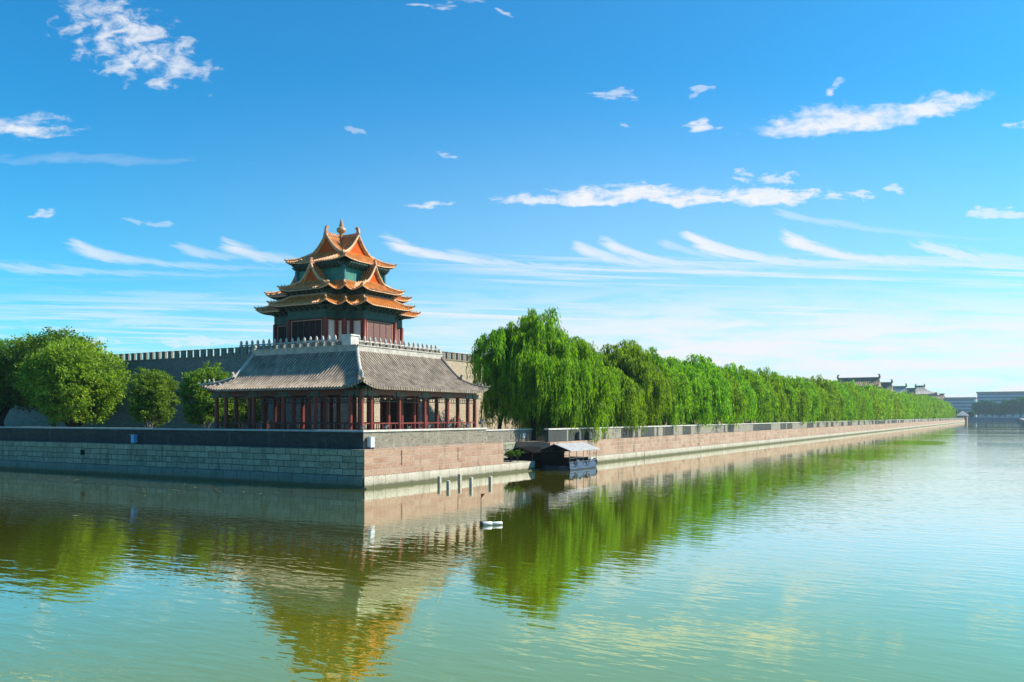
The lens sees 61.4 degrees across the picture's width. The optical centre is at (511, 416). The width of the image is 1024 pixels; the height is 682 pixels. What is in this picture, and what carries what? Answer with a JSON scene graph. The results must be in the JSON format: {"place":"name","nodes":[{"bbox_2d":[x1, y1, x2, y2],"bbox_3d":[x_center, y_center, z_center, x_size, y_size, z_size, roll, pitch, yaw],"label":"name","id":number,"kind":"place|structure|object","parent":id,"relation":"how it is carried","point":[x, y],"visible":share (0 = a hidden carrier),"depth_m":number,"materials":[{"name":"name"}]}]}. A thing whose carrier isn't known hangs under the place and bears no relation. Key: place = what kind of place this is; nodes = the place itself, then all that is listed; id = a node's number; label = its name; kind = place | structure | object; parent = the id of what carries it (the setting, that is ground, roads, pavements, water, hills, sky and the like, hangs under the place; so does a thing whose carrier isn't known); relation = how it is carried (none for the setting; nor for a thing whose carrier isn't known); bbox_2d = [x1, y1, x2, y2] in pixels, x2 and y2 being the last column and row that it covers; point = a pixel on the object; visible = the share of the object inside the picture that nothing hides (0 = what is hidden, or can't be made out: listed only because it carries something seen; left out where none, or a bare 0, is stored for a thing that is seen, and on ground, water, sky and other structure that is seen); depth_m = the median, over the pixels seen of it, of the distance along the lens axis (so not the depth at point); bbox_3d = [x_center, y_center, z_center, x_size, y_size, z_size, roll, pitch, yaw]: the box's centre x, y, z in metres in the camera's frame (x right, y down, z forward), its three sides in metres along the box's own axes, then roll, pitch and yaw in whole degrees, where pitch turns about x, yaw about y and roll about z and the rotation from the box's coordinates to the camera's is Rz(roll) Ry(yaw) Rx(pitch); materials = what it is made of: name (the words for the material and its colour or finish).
{"place":"outdoors","nodes":[
{"label":"outdoors","id":0,"kind":"place"},
{"bbox_2d":[198,344,490,441],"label":"gallery pavilion","id":1,"kind":"structure","parent":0,"point":[403,382],"depth_m":84.03,"materials":[{"name":"grey tile"}]},
{"bbox_2d":[0,421,1023,681],"bbox_3d":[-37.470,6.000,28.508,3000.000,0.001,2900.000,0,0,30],"label":"water","id":2,"kind":"structure","parent":0,"point":[884,557],"depth_m":33.15,"materials":[{"name":"liquid"}]},
{"bbox_2d":[0,440,363,488],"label":"embankment wall","id":3,"kind":"structure","parent":2,"relation":"in","point":[340,468],"depth_m":81.98,"materials":[{"name":"stone"}]},
{"bbox_2d":[130,434,137,443],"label":"electric cabinet","id":4,"kind":"object","parent":3,"relation":"on","point":[134,438],"visible":1,"depth_m":87.25,"materials":[{"name":"blue metal"}]},
{"bbox_2d":[0,426,362,448],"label":"parapet wall","id":5,"kind":"structure","parent":3,"relation":"on","point":[324,439],"depth_m":83.09,"materials":[{"name":"stone"}]},
{"bbox_2d":[437,476,441,484],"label":"mooring post","id":6,"kind":"object","parent":2,"relation":"in","point":[439,480],"visible":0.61,"depth_m":75.19,"materials":[{"name":"concrete"}]},
{"bbox_2d":[362,442,539,488],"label":"embankment wall","id":7,"kind":"structure","parent":2,"relation":"in","point":[390,467],"depth_m":80.22,"materials":[{"name":"pink stone"}]},
{"bbox_2d":[366,437,374,448],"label":"electric cabinet","id":8,"kind":"object","parent":7,"relation":"on","point":[370,442],"visible":0.97,"depth_m":72.89,"materials":[{"name":"white metal"}]},
{"bbox_2d":[363,428,487,448],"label":"parapet wall","id":9,"kind":"structure","parent":7,"relation":"on","point":[393,438],"depth_m":80.13,"materials":[{"name":"stone"}]},
{"bbox_2d":[504,449,514,461],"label":"shrub","id":10,"kind":"object","parent":7,"relation":"on","point":[509,453],"visible":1,"depth_m":94.24,"materials":[{"name":"green plant"}]},
{"bbox_2d":[515,449,523,460],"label":"shrub","id":11,"kind":"object","parent":7,"relation":"on","point":[518,453],"visible":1,"depth_m":95.07,"materials":[{"name":"green plant"}]},
{"bbox_2d":[458,474,461,483],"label":"mooring post","id":12,"kind":"object","parent":2,"relation":"in","point":[459,478],"visible":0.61,"depth_m":76.79,"materials":[{"name":"concrete"}]},
{"bbox_2d":[469,477,472,486],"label":"mooring post","id":13,"kind":"object","parent":2,"relation":"in","point":[470,481],"visible":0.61,"depth_m":73.64,"materials":[{"name":"concrete"}]},
{"bbox_2d":[479,493,502,525],"bbox_3d":[-1.154,5.160,47.588,1.260,1.840,0.320,0,0,-14],"label":"marker float","id":14,"kind":"object","parent":2,"relation":"on","point":[482,523],"visible":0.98,"depth_m":47.51,"materials":[{"name":"plastic"}]},
{"bbox_2d":[502,442,515,459],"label":"embankment wall","id":15,"kind":"structure","parent":2,"relation":"in","point":[510,445],"depth_m":101.19,"materials":[{"name":"stone"}]},
{"bbox_2d":[507,446,540,460],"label":"dark boat shed","id":16,"kind":"object","parent":2,"relation":"in","point":[534,455],"visible":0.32,"depth_m":98.30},
{"bbox_2d":[537,442,599,470],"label":"houseboat","id":17,"kind":"object","parent":2,"relation":"on","point":[553,458],"visible":0.98,"depth_m":96.90,"materials":[{"name":"wood"}]},
{"bbox_2d":[516,419,964,465],"bbox_3d":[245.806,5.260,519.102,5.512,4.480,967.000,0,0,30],"label":"embankment wall","id":18,"kind":"structure","parent":2,"relation":"in","point":[615,449],"depth_m":149.37,"materials":[{"name":"stone"}]},
{"bbox_2d":[949,417,1023,420],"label":"embankment","id":19,"kind":"structure","parent":2,"relation":"in","point":[993,419],"depth_m":1183.30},
{"bbox_2d":[0,0,1023,416],"label":"sky","id":20,"kind":"structure","parent":0,"point":[829,189],"materials":[{"name":"blue"}]},
{"bbox_2d":[499,421,923,442],"bbox_3d":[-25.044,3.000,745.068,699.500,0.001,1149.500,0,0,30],"label":"ground","id":21,"kind":"structure","parent":0,"point":[539,439],"depth_m":112.52,"materials":[{"name":"stone"}]},
{"bbox_2d":[0,337,28,425],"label":"shade tree","id":22,"kind":"object","parent":21,"relation":"on","point":[6,404],"visible":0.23,"depth_m":114.50,"materials":[{"name":"green plant"}]},
{"bbox_2d":[0,326,114,426],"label":"shade tree","id":23,"kind":"object","parent":21,"relation":"on","point":[31,343],"visible":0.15,"depth_m":111.39,"materials":[{"name":"green plant"}]},
{"bbox_2d":[9,332,132,426],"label":"shade tree","id":24,"kind":"object","parent":21,"relation":"on","point":[75,381],"visible":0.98,"depth_m":102.35,"materials":[{"name":"green plant"}]},
{"bbox_2d":[121,366,180,427],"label":"tree","id":25,"kind":"object","parent":21,"relation":"on","point":[152,391],"visible":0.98,"depth_m":96.80,"materials":[{"name":"green plant"}]},
{"bbox_2d":[0,341,347,429],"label":"city wall","id":26,"kind":"structure","parent":21,"relation":"on","point":[176,366],"depth_m":112.86,"materials":[{"name":"grey brick"}]},
{"bbox_2d":[176,360,238,428],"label":"tree","id":27,"kind":"object","parent":21,"relation":"on","point":[202,411],"visible":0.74,"depth_m":92.83,"materials":[{"name":"green plant"}]},
{"bbox_2d":[219,397,261,427],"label":"tree","id":28,"kind":"object","parent":21,"relation":"on","point":[243,411],"visible":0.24,"depth_m":97.43,"materials":[{"name":"green plant"}]},
{"bbox_2d":[465,326,520,428],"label":"willow tree","id":29,"kind":"object","parent":21,"relation":"on","point":[497,336],"visible":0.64,"depth_m":105.59,"materials":[{"name":"green plant"}]},
{"bbox_2d":[486,429,532,442],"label":"parapet wall","id":30,"kind":"structure","parent":21,"relation":"on","point":[504,435],"depth_m":101.38,"materials":[{"name":"stone"}]},
{"bbox_2d":[478,307,595,439],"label":"willow tree","id":31,"kind":"object","parent":21,"relation":"on","point":[539,360],"visible":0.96,"depth_m":105.53,"materials":[{"name":"green plant"}]},
{"bbox_2d":[508,335,625,442],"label":"willow tree","id":32,"kind":"object","parent":21,"relation":"on","point":[604,384],"visible":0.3,"depth_m":111.18,"materials":[{"name":"green plant"}]},
{"bbox_2d":[548,359,646,432],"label":"willow tree","id":33,"kind":"object","parent":21,"relation":"on","point":[633,399],"visible":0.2,"depth_m":121.17,"materials":[{"name":"green plant"}]},
{"bbox_2d":[341,334,904,435],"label":"city wall","id":34,"kind":"structure","parent":21,"relation":"on","point":[457,363],"depth_m":115.79,"materials":[{"name":"brick"}]},
{"bbox_2d":[584,339,673,427],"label":"willow tree","id":35,"kind":"object","parent":21,"relation":"on","point":[631,359],"visible":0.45,"depth_m":130.92,"materials":[{"name":"green plant"}]},
{"bbox_2d":[617,347,695,431],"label":"willow tree","id":36,"kind":"object","parent":21,"relation":"on","point":[682,390],"visible":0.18,"depth_m":140.88,"materials":[{"name":"green plant"}]},
{"bbox_2d":[639,355,714,429],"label":"willow tree","id":37,"kind":"object","parent":21,"relation":"on","point":[702,393],"visible":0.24,"depth_m":150.11,"materials":[{"name":"green plant"}]},
{"bbox_2d":[678,353,734,424],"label":"willow tree","id":38,"kind":"object","parent":21,"relation":"on","point":[721,406],"visible":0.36,"depth_m":159.15,"materials":[{"name":"green plant"}]},
{"bbox_2d":[684,363,748,426],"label":"willow tree","id":39,"kind":"object","parent":21,"relation":"on","point":[738,397],"visible":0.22,"depth_m":167.64,"materials":[{"name":"green plant"}]},
{"bbox_2d":[714,361,759,423],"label":"willow tree","id":40,"kind":"object","parent":21,"relation":"on","point":[747,389],"visible":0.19,"depth_m":178.36,"materials":[{"name":"green plant"}]},
{"bbox_2d":[719,365,771,423],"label":"willow tree","id":41,"kind":"object","parent":21,"relation":"on","point":[754,380],"visible":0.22,"depth_m":187.81,"materials":[{"name":"green plant"}]},
{"bbox_2d":[544,418,963,441],"bbox_3d":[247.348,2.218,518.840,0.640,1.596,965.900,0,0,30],"label":"parapet wall","id":42,"kind":"structure","parent":21,"relation":"on","point":[556,434],"depth_m":146.15,"materials":[{"name":"stone"}]},
{"bbox_2d":[729,369,780,423],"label":"willow tree","id":43,"kind":"object","parent":21,"relation":"on","point":[774,405],"visible":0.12,"depth_m":196.45,"materials":[{"name":"green plant"}]},
{"bbox_2d":[742,367,791,422],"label":"willow tree","id":44,"kind":"object","parent":21,"relation":"on","point":[783,400],"visible":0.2,"depth_m":206.38,"materials":[{"name":"green plant"}]},
{"bbox_2d":[764,371,797,422],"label":"willow tree","id":45,"kind":"object","parent":21,"relation":"on","point":[791,393],"visible":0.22,"depth_m":214.38,"materials":[{"name":"green plant"}]},
{"bbox_2d":[763,376,811,423],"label":"willow tree","id":46,"kind":"object","parent":21,"relation":"on","point":[803,405],"visible":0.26,"depth_m":221.34,"materials":[{"name":"green plant"}]},
{"bbox_2d":[767,374,821,424],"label":"willow tree","id":47,"kind":"object","parent":21,"relation":"on","point":[816,398],"visible":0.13,"depth_m":232.21,"materials":[{"name":"green plant"}]},
{"bbox_2d":[794,376,827,422],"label":"willow tree","id":48,"kind":"object","parent":21,"relation":"on","point":[822,396],"visible":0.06,"depth_m":241.03,"materials":[{"name":"green plant"}]},
{"bbox_2d":[797,381,835,423],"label":"willow tree","id":49,"kind":"object","parent":21,"relation":"on","point":[830,401],"visible":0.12,"depth_m":249.48,"materials":[{"name":"green plant"}]},
{"bbox_2d":[809,375,840,422],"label":"willow tree","id":50,"kind":"object","parent":21,"relation":"on","point":[827,386],"visible":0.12,"depth_m":260.12,"materials":[{"name":"green plant"}]},
{"bbox_2d":[824,379,845,421],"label":"willow tree","id":51,"kind":"object","parent":21,"relation":"on","point":[841,398],"visible":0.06,"depth_m":268.50,"materials":[{"name":"green plant"}]},
{"bbox_2d":[819,380,851,421],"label":"willow tree","id":52,"kind":"object","parent":21,"relation":"on","point":[847,402],"visible":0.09,"depth_m":277.30,"materials":[{"name":"green plant"}]},
{"bbox_2d":[826,380,860,420],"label":"willow tree","id":53,"kind":"object","parent":21,"relation":"on","point":[856,397],"visible":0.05,"depth_m":294.98,"materials":[{"name":"green plant"}]},
{"bbox_2d":[834,381,856,423],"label":"willow tree","id":54,"kind":"object","parent":21,"relation":"on","point":[852,409],"visible":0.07,"depth_m":285.44,"materials":[{"name":"green plant"}]},
{"bbox_2d":[844,382,866,423],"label":"willow tree","id":55,"kind":"object","parent":21,"relation":"on","point":[861,412],"visible":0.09,"depth_m":303.53,"materials":[{"name":"green plant"}]},
{"bbox_2d":[847,380,869,419],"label":"willow tree","id":56,"kind":"object","parent":21,"relation":"on","point":[859,389],"visible":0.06,"depth_m":313.43,"materials":[{"name":"green plant"}]},
{"bbox_2d":[848,384,874,420],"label":"willow tree","id":57,"kind":"object","parent":21,"relation":"on","point":[869,413],"visible":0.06,"depth_m":322.06,"materials":[{"name":"green plant"}]},
{"bbox_2d":[854,389,888,420],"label":"willow tree","id":58,"kind":"object","parent":21,"relation":"on","point":[876,391],"visible":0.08,"depth_m":349.65,"materials":[{"name":"green plant"}]},
{"bbox_2d":[857,388,887,422],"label":"willow tree","id":59,"kind":"object","parent":21,"relation":"on","point":[875,408],"visible":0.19,"depth_m":330.76,"materials":[{"name":"green plant"}]},
{"bbox_2d":[859,382,886,420],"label":"willow tree","id":60,"kind":"object","parent":21,"relation":"on","point":[867,387],"visible":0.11,"depth_m":340.49,"materials":[{"name":"green plant"}]},
{"bbox_2d":[870,387,888,420],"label":"willow tree","id":61,"kind":"object","parent":21,"relation":"on","point":[884,400],"visible":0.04,"depth_m":359.41,"materials":[{"name":"green plant"}]},
{"bbox_2d":[870,384,894,419],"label":"willow tree","id":62,"kind":"object","parent":21,"relation":"on","point":[889,403],"visible":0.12,"depth_m":367.90,"materials":[{"name":"green plant"}]},
{"bbox_2d":[881,391,903,419],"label":"willow tree","id":63,"kind":"object","parent":21,"relation":"on","point":[900,413],"visible":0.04,"depth_m":407.79,"materials":[{"name":"green plant"}]},
{"bbox_2d":[885,390,900,419],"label":"willow tree","id":64,"kind":"object","parent":21,"relation":"on","point":[895,405],"visible":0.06,"depth_m":388.63,"materials":[{"name":"green plant"}]},
{"bbox_2d":[889,393,900,419],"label":"willow tree","id":65,"kind":"object","parent":21,"relation":"on","point":[896,410],"visible":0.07,"depth_m":397.99,"materials":[{"name":"green plant"}]},
{"bbox_2d":[886,388,907,419],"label":"willow tree","id":66,"kind":"object","parent":21,"relation":"on","point":[903,400],"visible":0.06,"depth_m":426.64,"materials":[{"name":"green plant"}]},
{"bbox_2d":[888,391,907,419],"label":"willow tree","id":67,"kind":"object","parent":21,"relation":"on","point":[902,404],"visible":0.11,"depth_m":416.88,"materials":[{"name":"green plant"}]},
{"bbox_2d":[893,391,913,419],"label":"willow tree","id":68,"kind":"object","parent":21,"relation":"on","point":[908,411],"visible":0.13,"depth_m":437.18,"materials":[{"name":"green plant"}]},
{"bbox_2d":[900,392,916,418],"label":"willow tree","id":69,"kind":"object","parent":21,"relation":"on","point":[909,400],"visible":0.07,"depth_m":457.23,"materials":[{"name":"green plant"}]},
{"bbox_2d":[901,392,917,418],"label":"willow tree","id":70,"kind":"object","parent":21,"relation":"on","point":[915,405],"visible":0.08,"depth_m":465.17,"materials":[{"name":"green plant"}]},
{"bbox_2d":[903,390,922,418],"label":"willow tree","id":71,"kind":"object","parent":21,"relation":"on","point":[918,414],"visible":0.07,"depth_m":486.41,"materials":[{"name":"green plant"}]},
{"bbox_2d":[909,394,921,418],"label":"willow tree","id":72,"kind":"object","parent":21,"relation":"on","point":[916,401],"visible":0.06,"depth_m":475.18,"materials":[{"name":"green plant"}]},
{"bbox_2d":[909,395,923,418],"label":"willow tree","id":73,"kind":"object","parent":21,"relation":"on","point":[921,405],"visible":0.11,"depth_m":505.43,"materials":[{"name":"green plant"}]},
{"bbox_2d":[914,393,927,419],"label":"willow tree","id":74,"kind":"object","parent":21,"relation":"on","point":[925,409],"visible":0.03,"depth_m":515.04,"materials":[{"name":"green plant"}]},
{"bbox_2d":[919,396,930,419],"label":"willow tree","id":75,"kind":"object","parent":21,"relation":"on","point":[927,408],"visible":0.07,"depth_m":525.40,"materials":[{"name":"green plant"}]},
{"bbox_2d":[918,397,932,419],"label":"willow tree","id":76,"kind":"object","parent":21,"relation":"on","point":[928,407],"visible":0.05,"depth_m":534.52,"materials":[{"name":"green plant"}]},
{"bbox_2d":[925,396,938,418],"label":"willow tree","id":77,"kind":"object","parent":21,"relation":"on","point":[936,409],"visible":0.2,"depth_m":581.65,"materials":[{"name":"green plant"}]},
{"bbox_2d":[932,398,943,418],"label":"willow tree","id":78,"kind":"object","parent":21,"relation":"on","point":[941,406],"visible":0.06,"depth_m":620.10,"materials":[{"name":"green plant"}]},
{"bbox_2d":[937,398,948,417],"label":"willow tree","id":79,"kind":"object","parent":21,"relation":"on","point":[944,414],"visible":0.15,"depth_m":650.39,"materials":[{"name":"green plant"}]},
{"bbox_2d":[956,411,968,421],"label":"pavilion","id":80,"kind":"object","parent":21,"relation":"on","point":[962,414],"visible":0.53,"depth_m":940.83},
{"bbox_2d":[967,411,975,417],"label":"tree","id":81,"kind":"object","parent":21,"relation":"on","point":[971,414],"visible":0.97,"depth_m":1062.81,"materials":[{"name":"green plant"}]},
{"bbox_2d":[837,374,881,388],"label":"palace hall","id":82,"kind":"structure","parent":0,"point":[875,381],"depth_m":545.48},
{"bbox_2d":[880,379,892,391],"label":"palace hall","id":83,"kind":"structure","parent":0,"point":[886,385],"depth_m":601.95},
{"bbox_2d":[893,384,906,392],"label":"palace hall","id":84,"kind":"structure","parent":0,"point":[899,388],"depth_m":691.29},
{"bbox_2d":[907,386,915,394],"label":"palace hall","id":85,"kind":"structure","parent":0,"point":[912,390],"depth_m":755.66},
{"bbox_2d":[915,384,939,418],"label":"gate tower","id":86,"kind":"structure","parent":0,"point":[921,389],"depth_m":883.94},
{"bbox_2d":[933,393,945,417],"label":"palace hall","id":87,"kind":"structure","parent":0,"point":[941,396],"depth_m":1052.69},
{"bbox_2d":[944,397,976,416],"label":"modern building","id":88,"kind":"structure","parent":0,"point":[961,403],"depth_m":1486.70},
{"bbox_2d":[976,391,1023,416],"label":"modern building","id":89,"kind":"structure","parent":0,"point":[998,397],"depth_m":1493.89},
{"label":"far land","id":90,"kind":"structure","parent":0,"visible":0},
{"bbox_2d":[970,401,983,416],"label":"tree","id":91,"kind":"object","parent":90,"relation":"on","point":[977,408],"visible":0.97,"depth_m":1205.72,"materials":[{"name":"green plant"}]},
{"bbox_2d":[978,399,991,415],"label":"tree","id":92,"kind":"object","parent":90,"relation":"on","point":[983,403],"visible":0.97,"depth_m":1199.80,"materials":[{"name":"green plant"}]},
{"bbox_2d":[984,400,998,416],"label":"tree","id":93,"kind":"object","parent":90,"relation":"on","point":[993,406],"visible":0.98,"depth_m":1195.69,"materials":[{"name":"green plant"}]},
{"bbox_2d":[994,407,1003,416],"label":"tree","id":94,"kind":"object","parent":90,"relation":"on","point":[999,414],"visible":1,"depth_m":1193.25,"materials":[{"name":"green plant"}]},
{"bbox_2d":[997,399,1010,416],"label":"tree","id":95,"kind":"object","parent":90,"relation":"on","point":[1003,406],"visible":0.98,"depth_m":1188.94,"materials":[{"name":"green plant"}]},
{"bbox_2d":[1007,399,1020,416],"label":"tree","id":96,"kind":"object","parent":90,"relation":"on","point":[1011,407],"visible":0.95,"depth_m":1182.91,"materials":[{"name":"green plant"}]},
{"bbox_2d":[1012,395,1023,416],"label":"tree","id":97,"kind":"object","parent":90,"relation":"on","point":[1018,401],"visible":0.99,"depth_m":1179.15,"materials":[{"name":"green plant"}]},
{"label":"corner bastion","id":98,"kind":"object","parent":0,"visible":0},
{"bbox_2d":[227,218,420,354],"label":"corner tower","id":99,"kind":"structure","parent":98,"relation":"on","point":[337,286],"depth_m":110.33,"materials":[{"name":"tile"}]},
{"bbox_2d":[277,325,286,344],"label":"window","id":100,"kind":"structure","parent":99,"relation":"in","point":[281,330],"depth_m":116.03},
{"bbox_2d":[291,319,322,341],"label":"window","id":101,"kind":"structure","parent":99,"relation":"in","point":[313,328],"depth_m":109.14,"materials":[{"name":"wood"}]},
{"bbox_2d":[327,319,334,339],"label":"window","id":102,"kind":"structure","parent":99,"relation":"in","point":[330,323],"depth_m":108.63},
{"bbox_2d":[239,335,437,351],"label":"marble balustrade","id":103,"kind":"object","parent":99,"relation":"on","point":[269,343],"visible":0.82,"depth_m":108.20,"materials":[{"name":"stone"}]},
{"bbox_2d":[338,320,341,338],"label":"window","id":104,"kind":"structure","parent":99,"relation":"in","point":[339,321],"depth_m":109.27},
{"bbox_2d":[347,320,349,333],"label":"window","id":105,"kind":"structure","parent":99,"relation":"in","point":[348,321],"depth_m":109.51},
{"bbox_2d":[353,320,361,339],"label":"window","id":106,"kind":"structure","parent":99,"relation":"in","point":[357,324],"depth_m":109.40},
{"bbox_2d":[366,320,392,343],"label":"window","id":107,"kind":"structure","parent":99,"relation":"in","point":[374,329],"depth_m":111.51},
{"bbox_2d":[397,329,399,344],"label":"window","id":108,"kind":"structure","parent":99,"relation":"in","point":[398,330],"depth_m":120.45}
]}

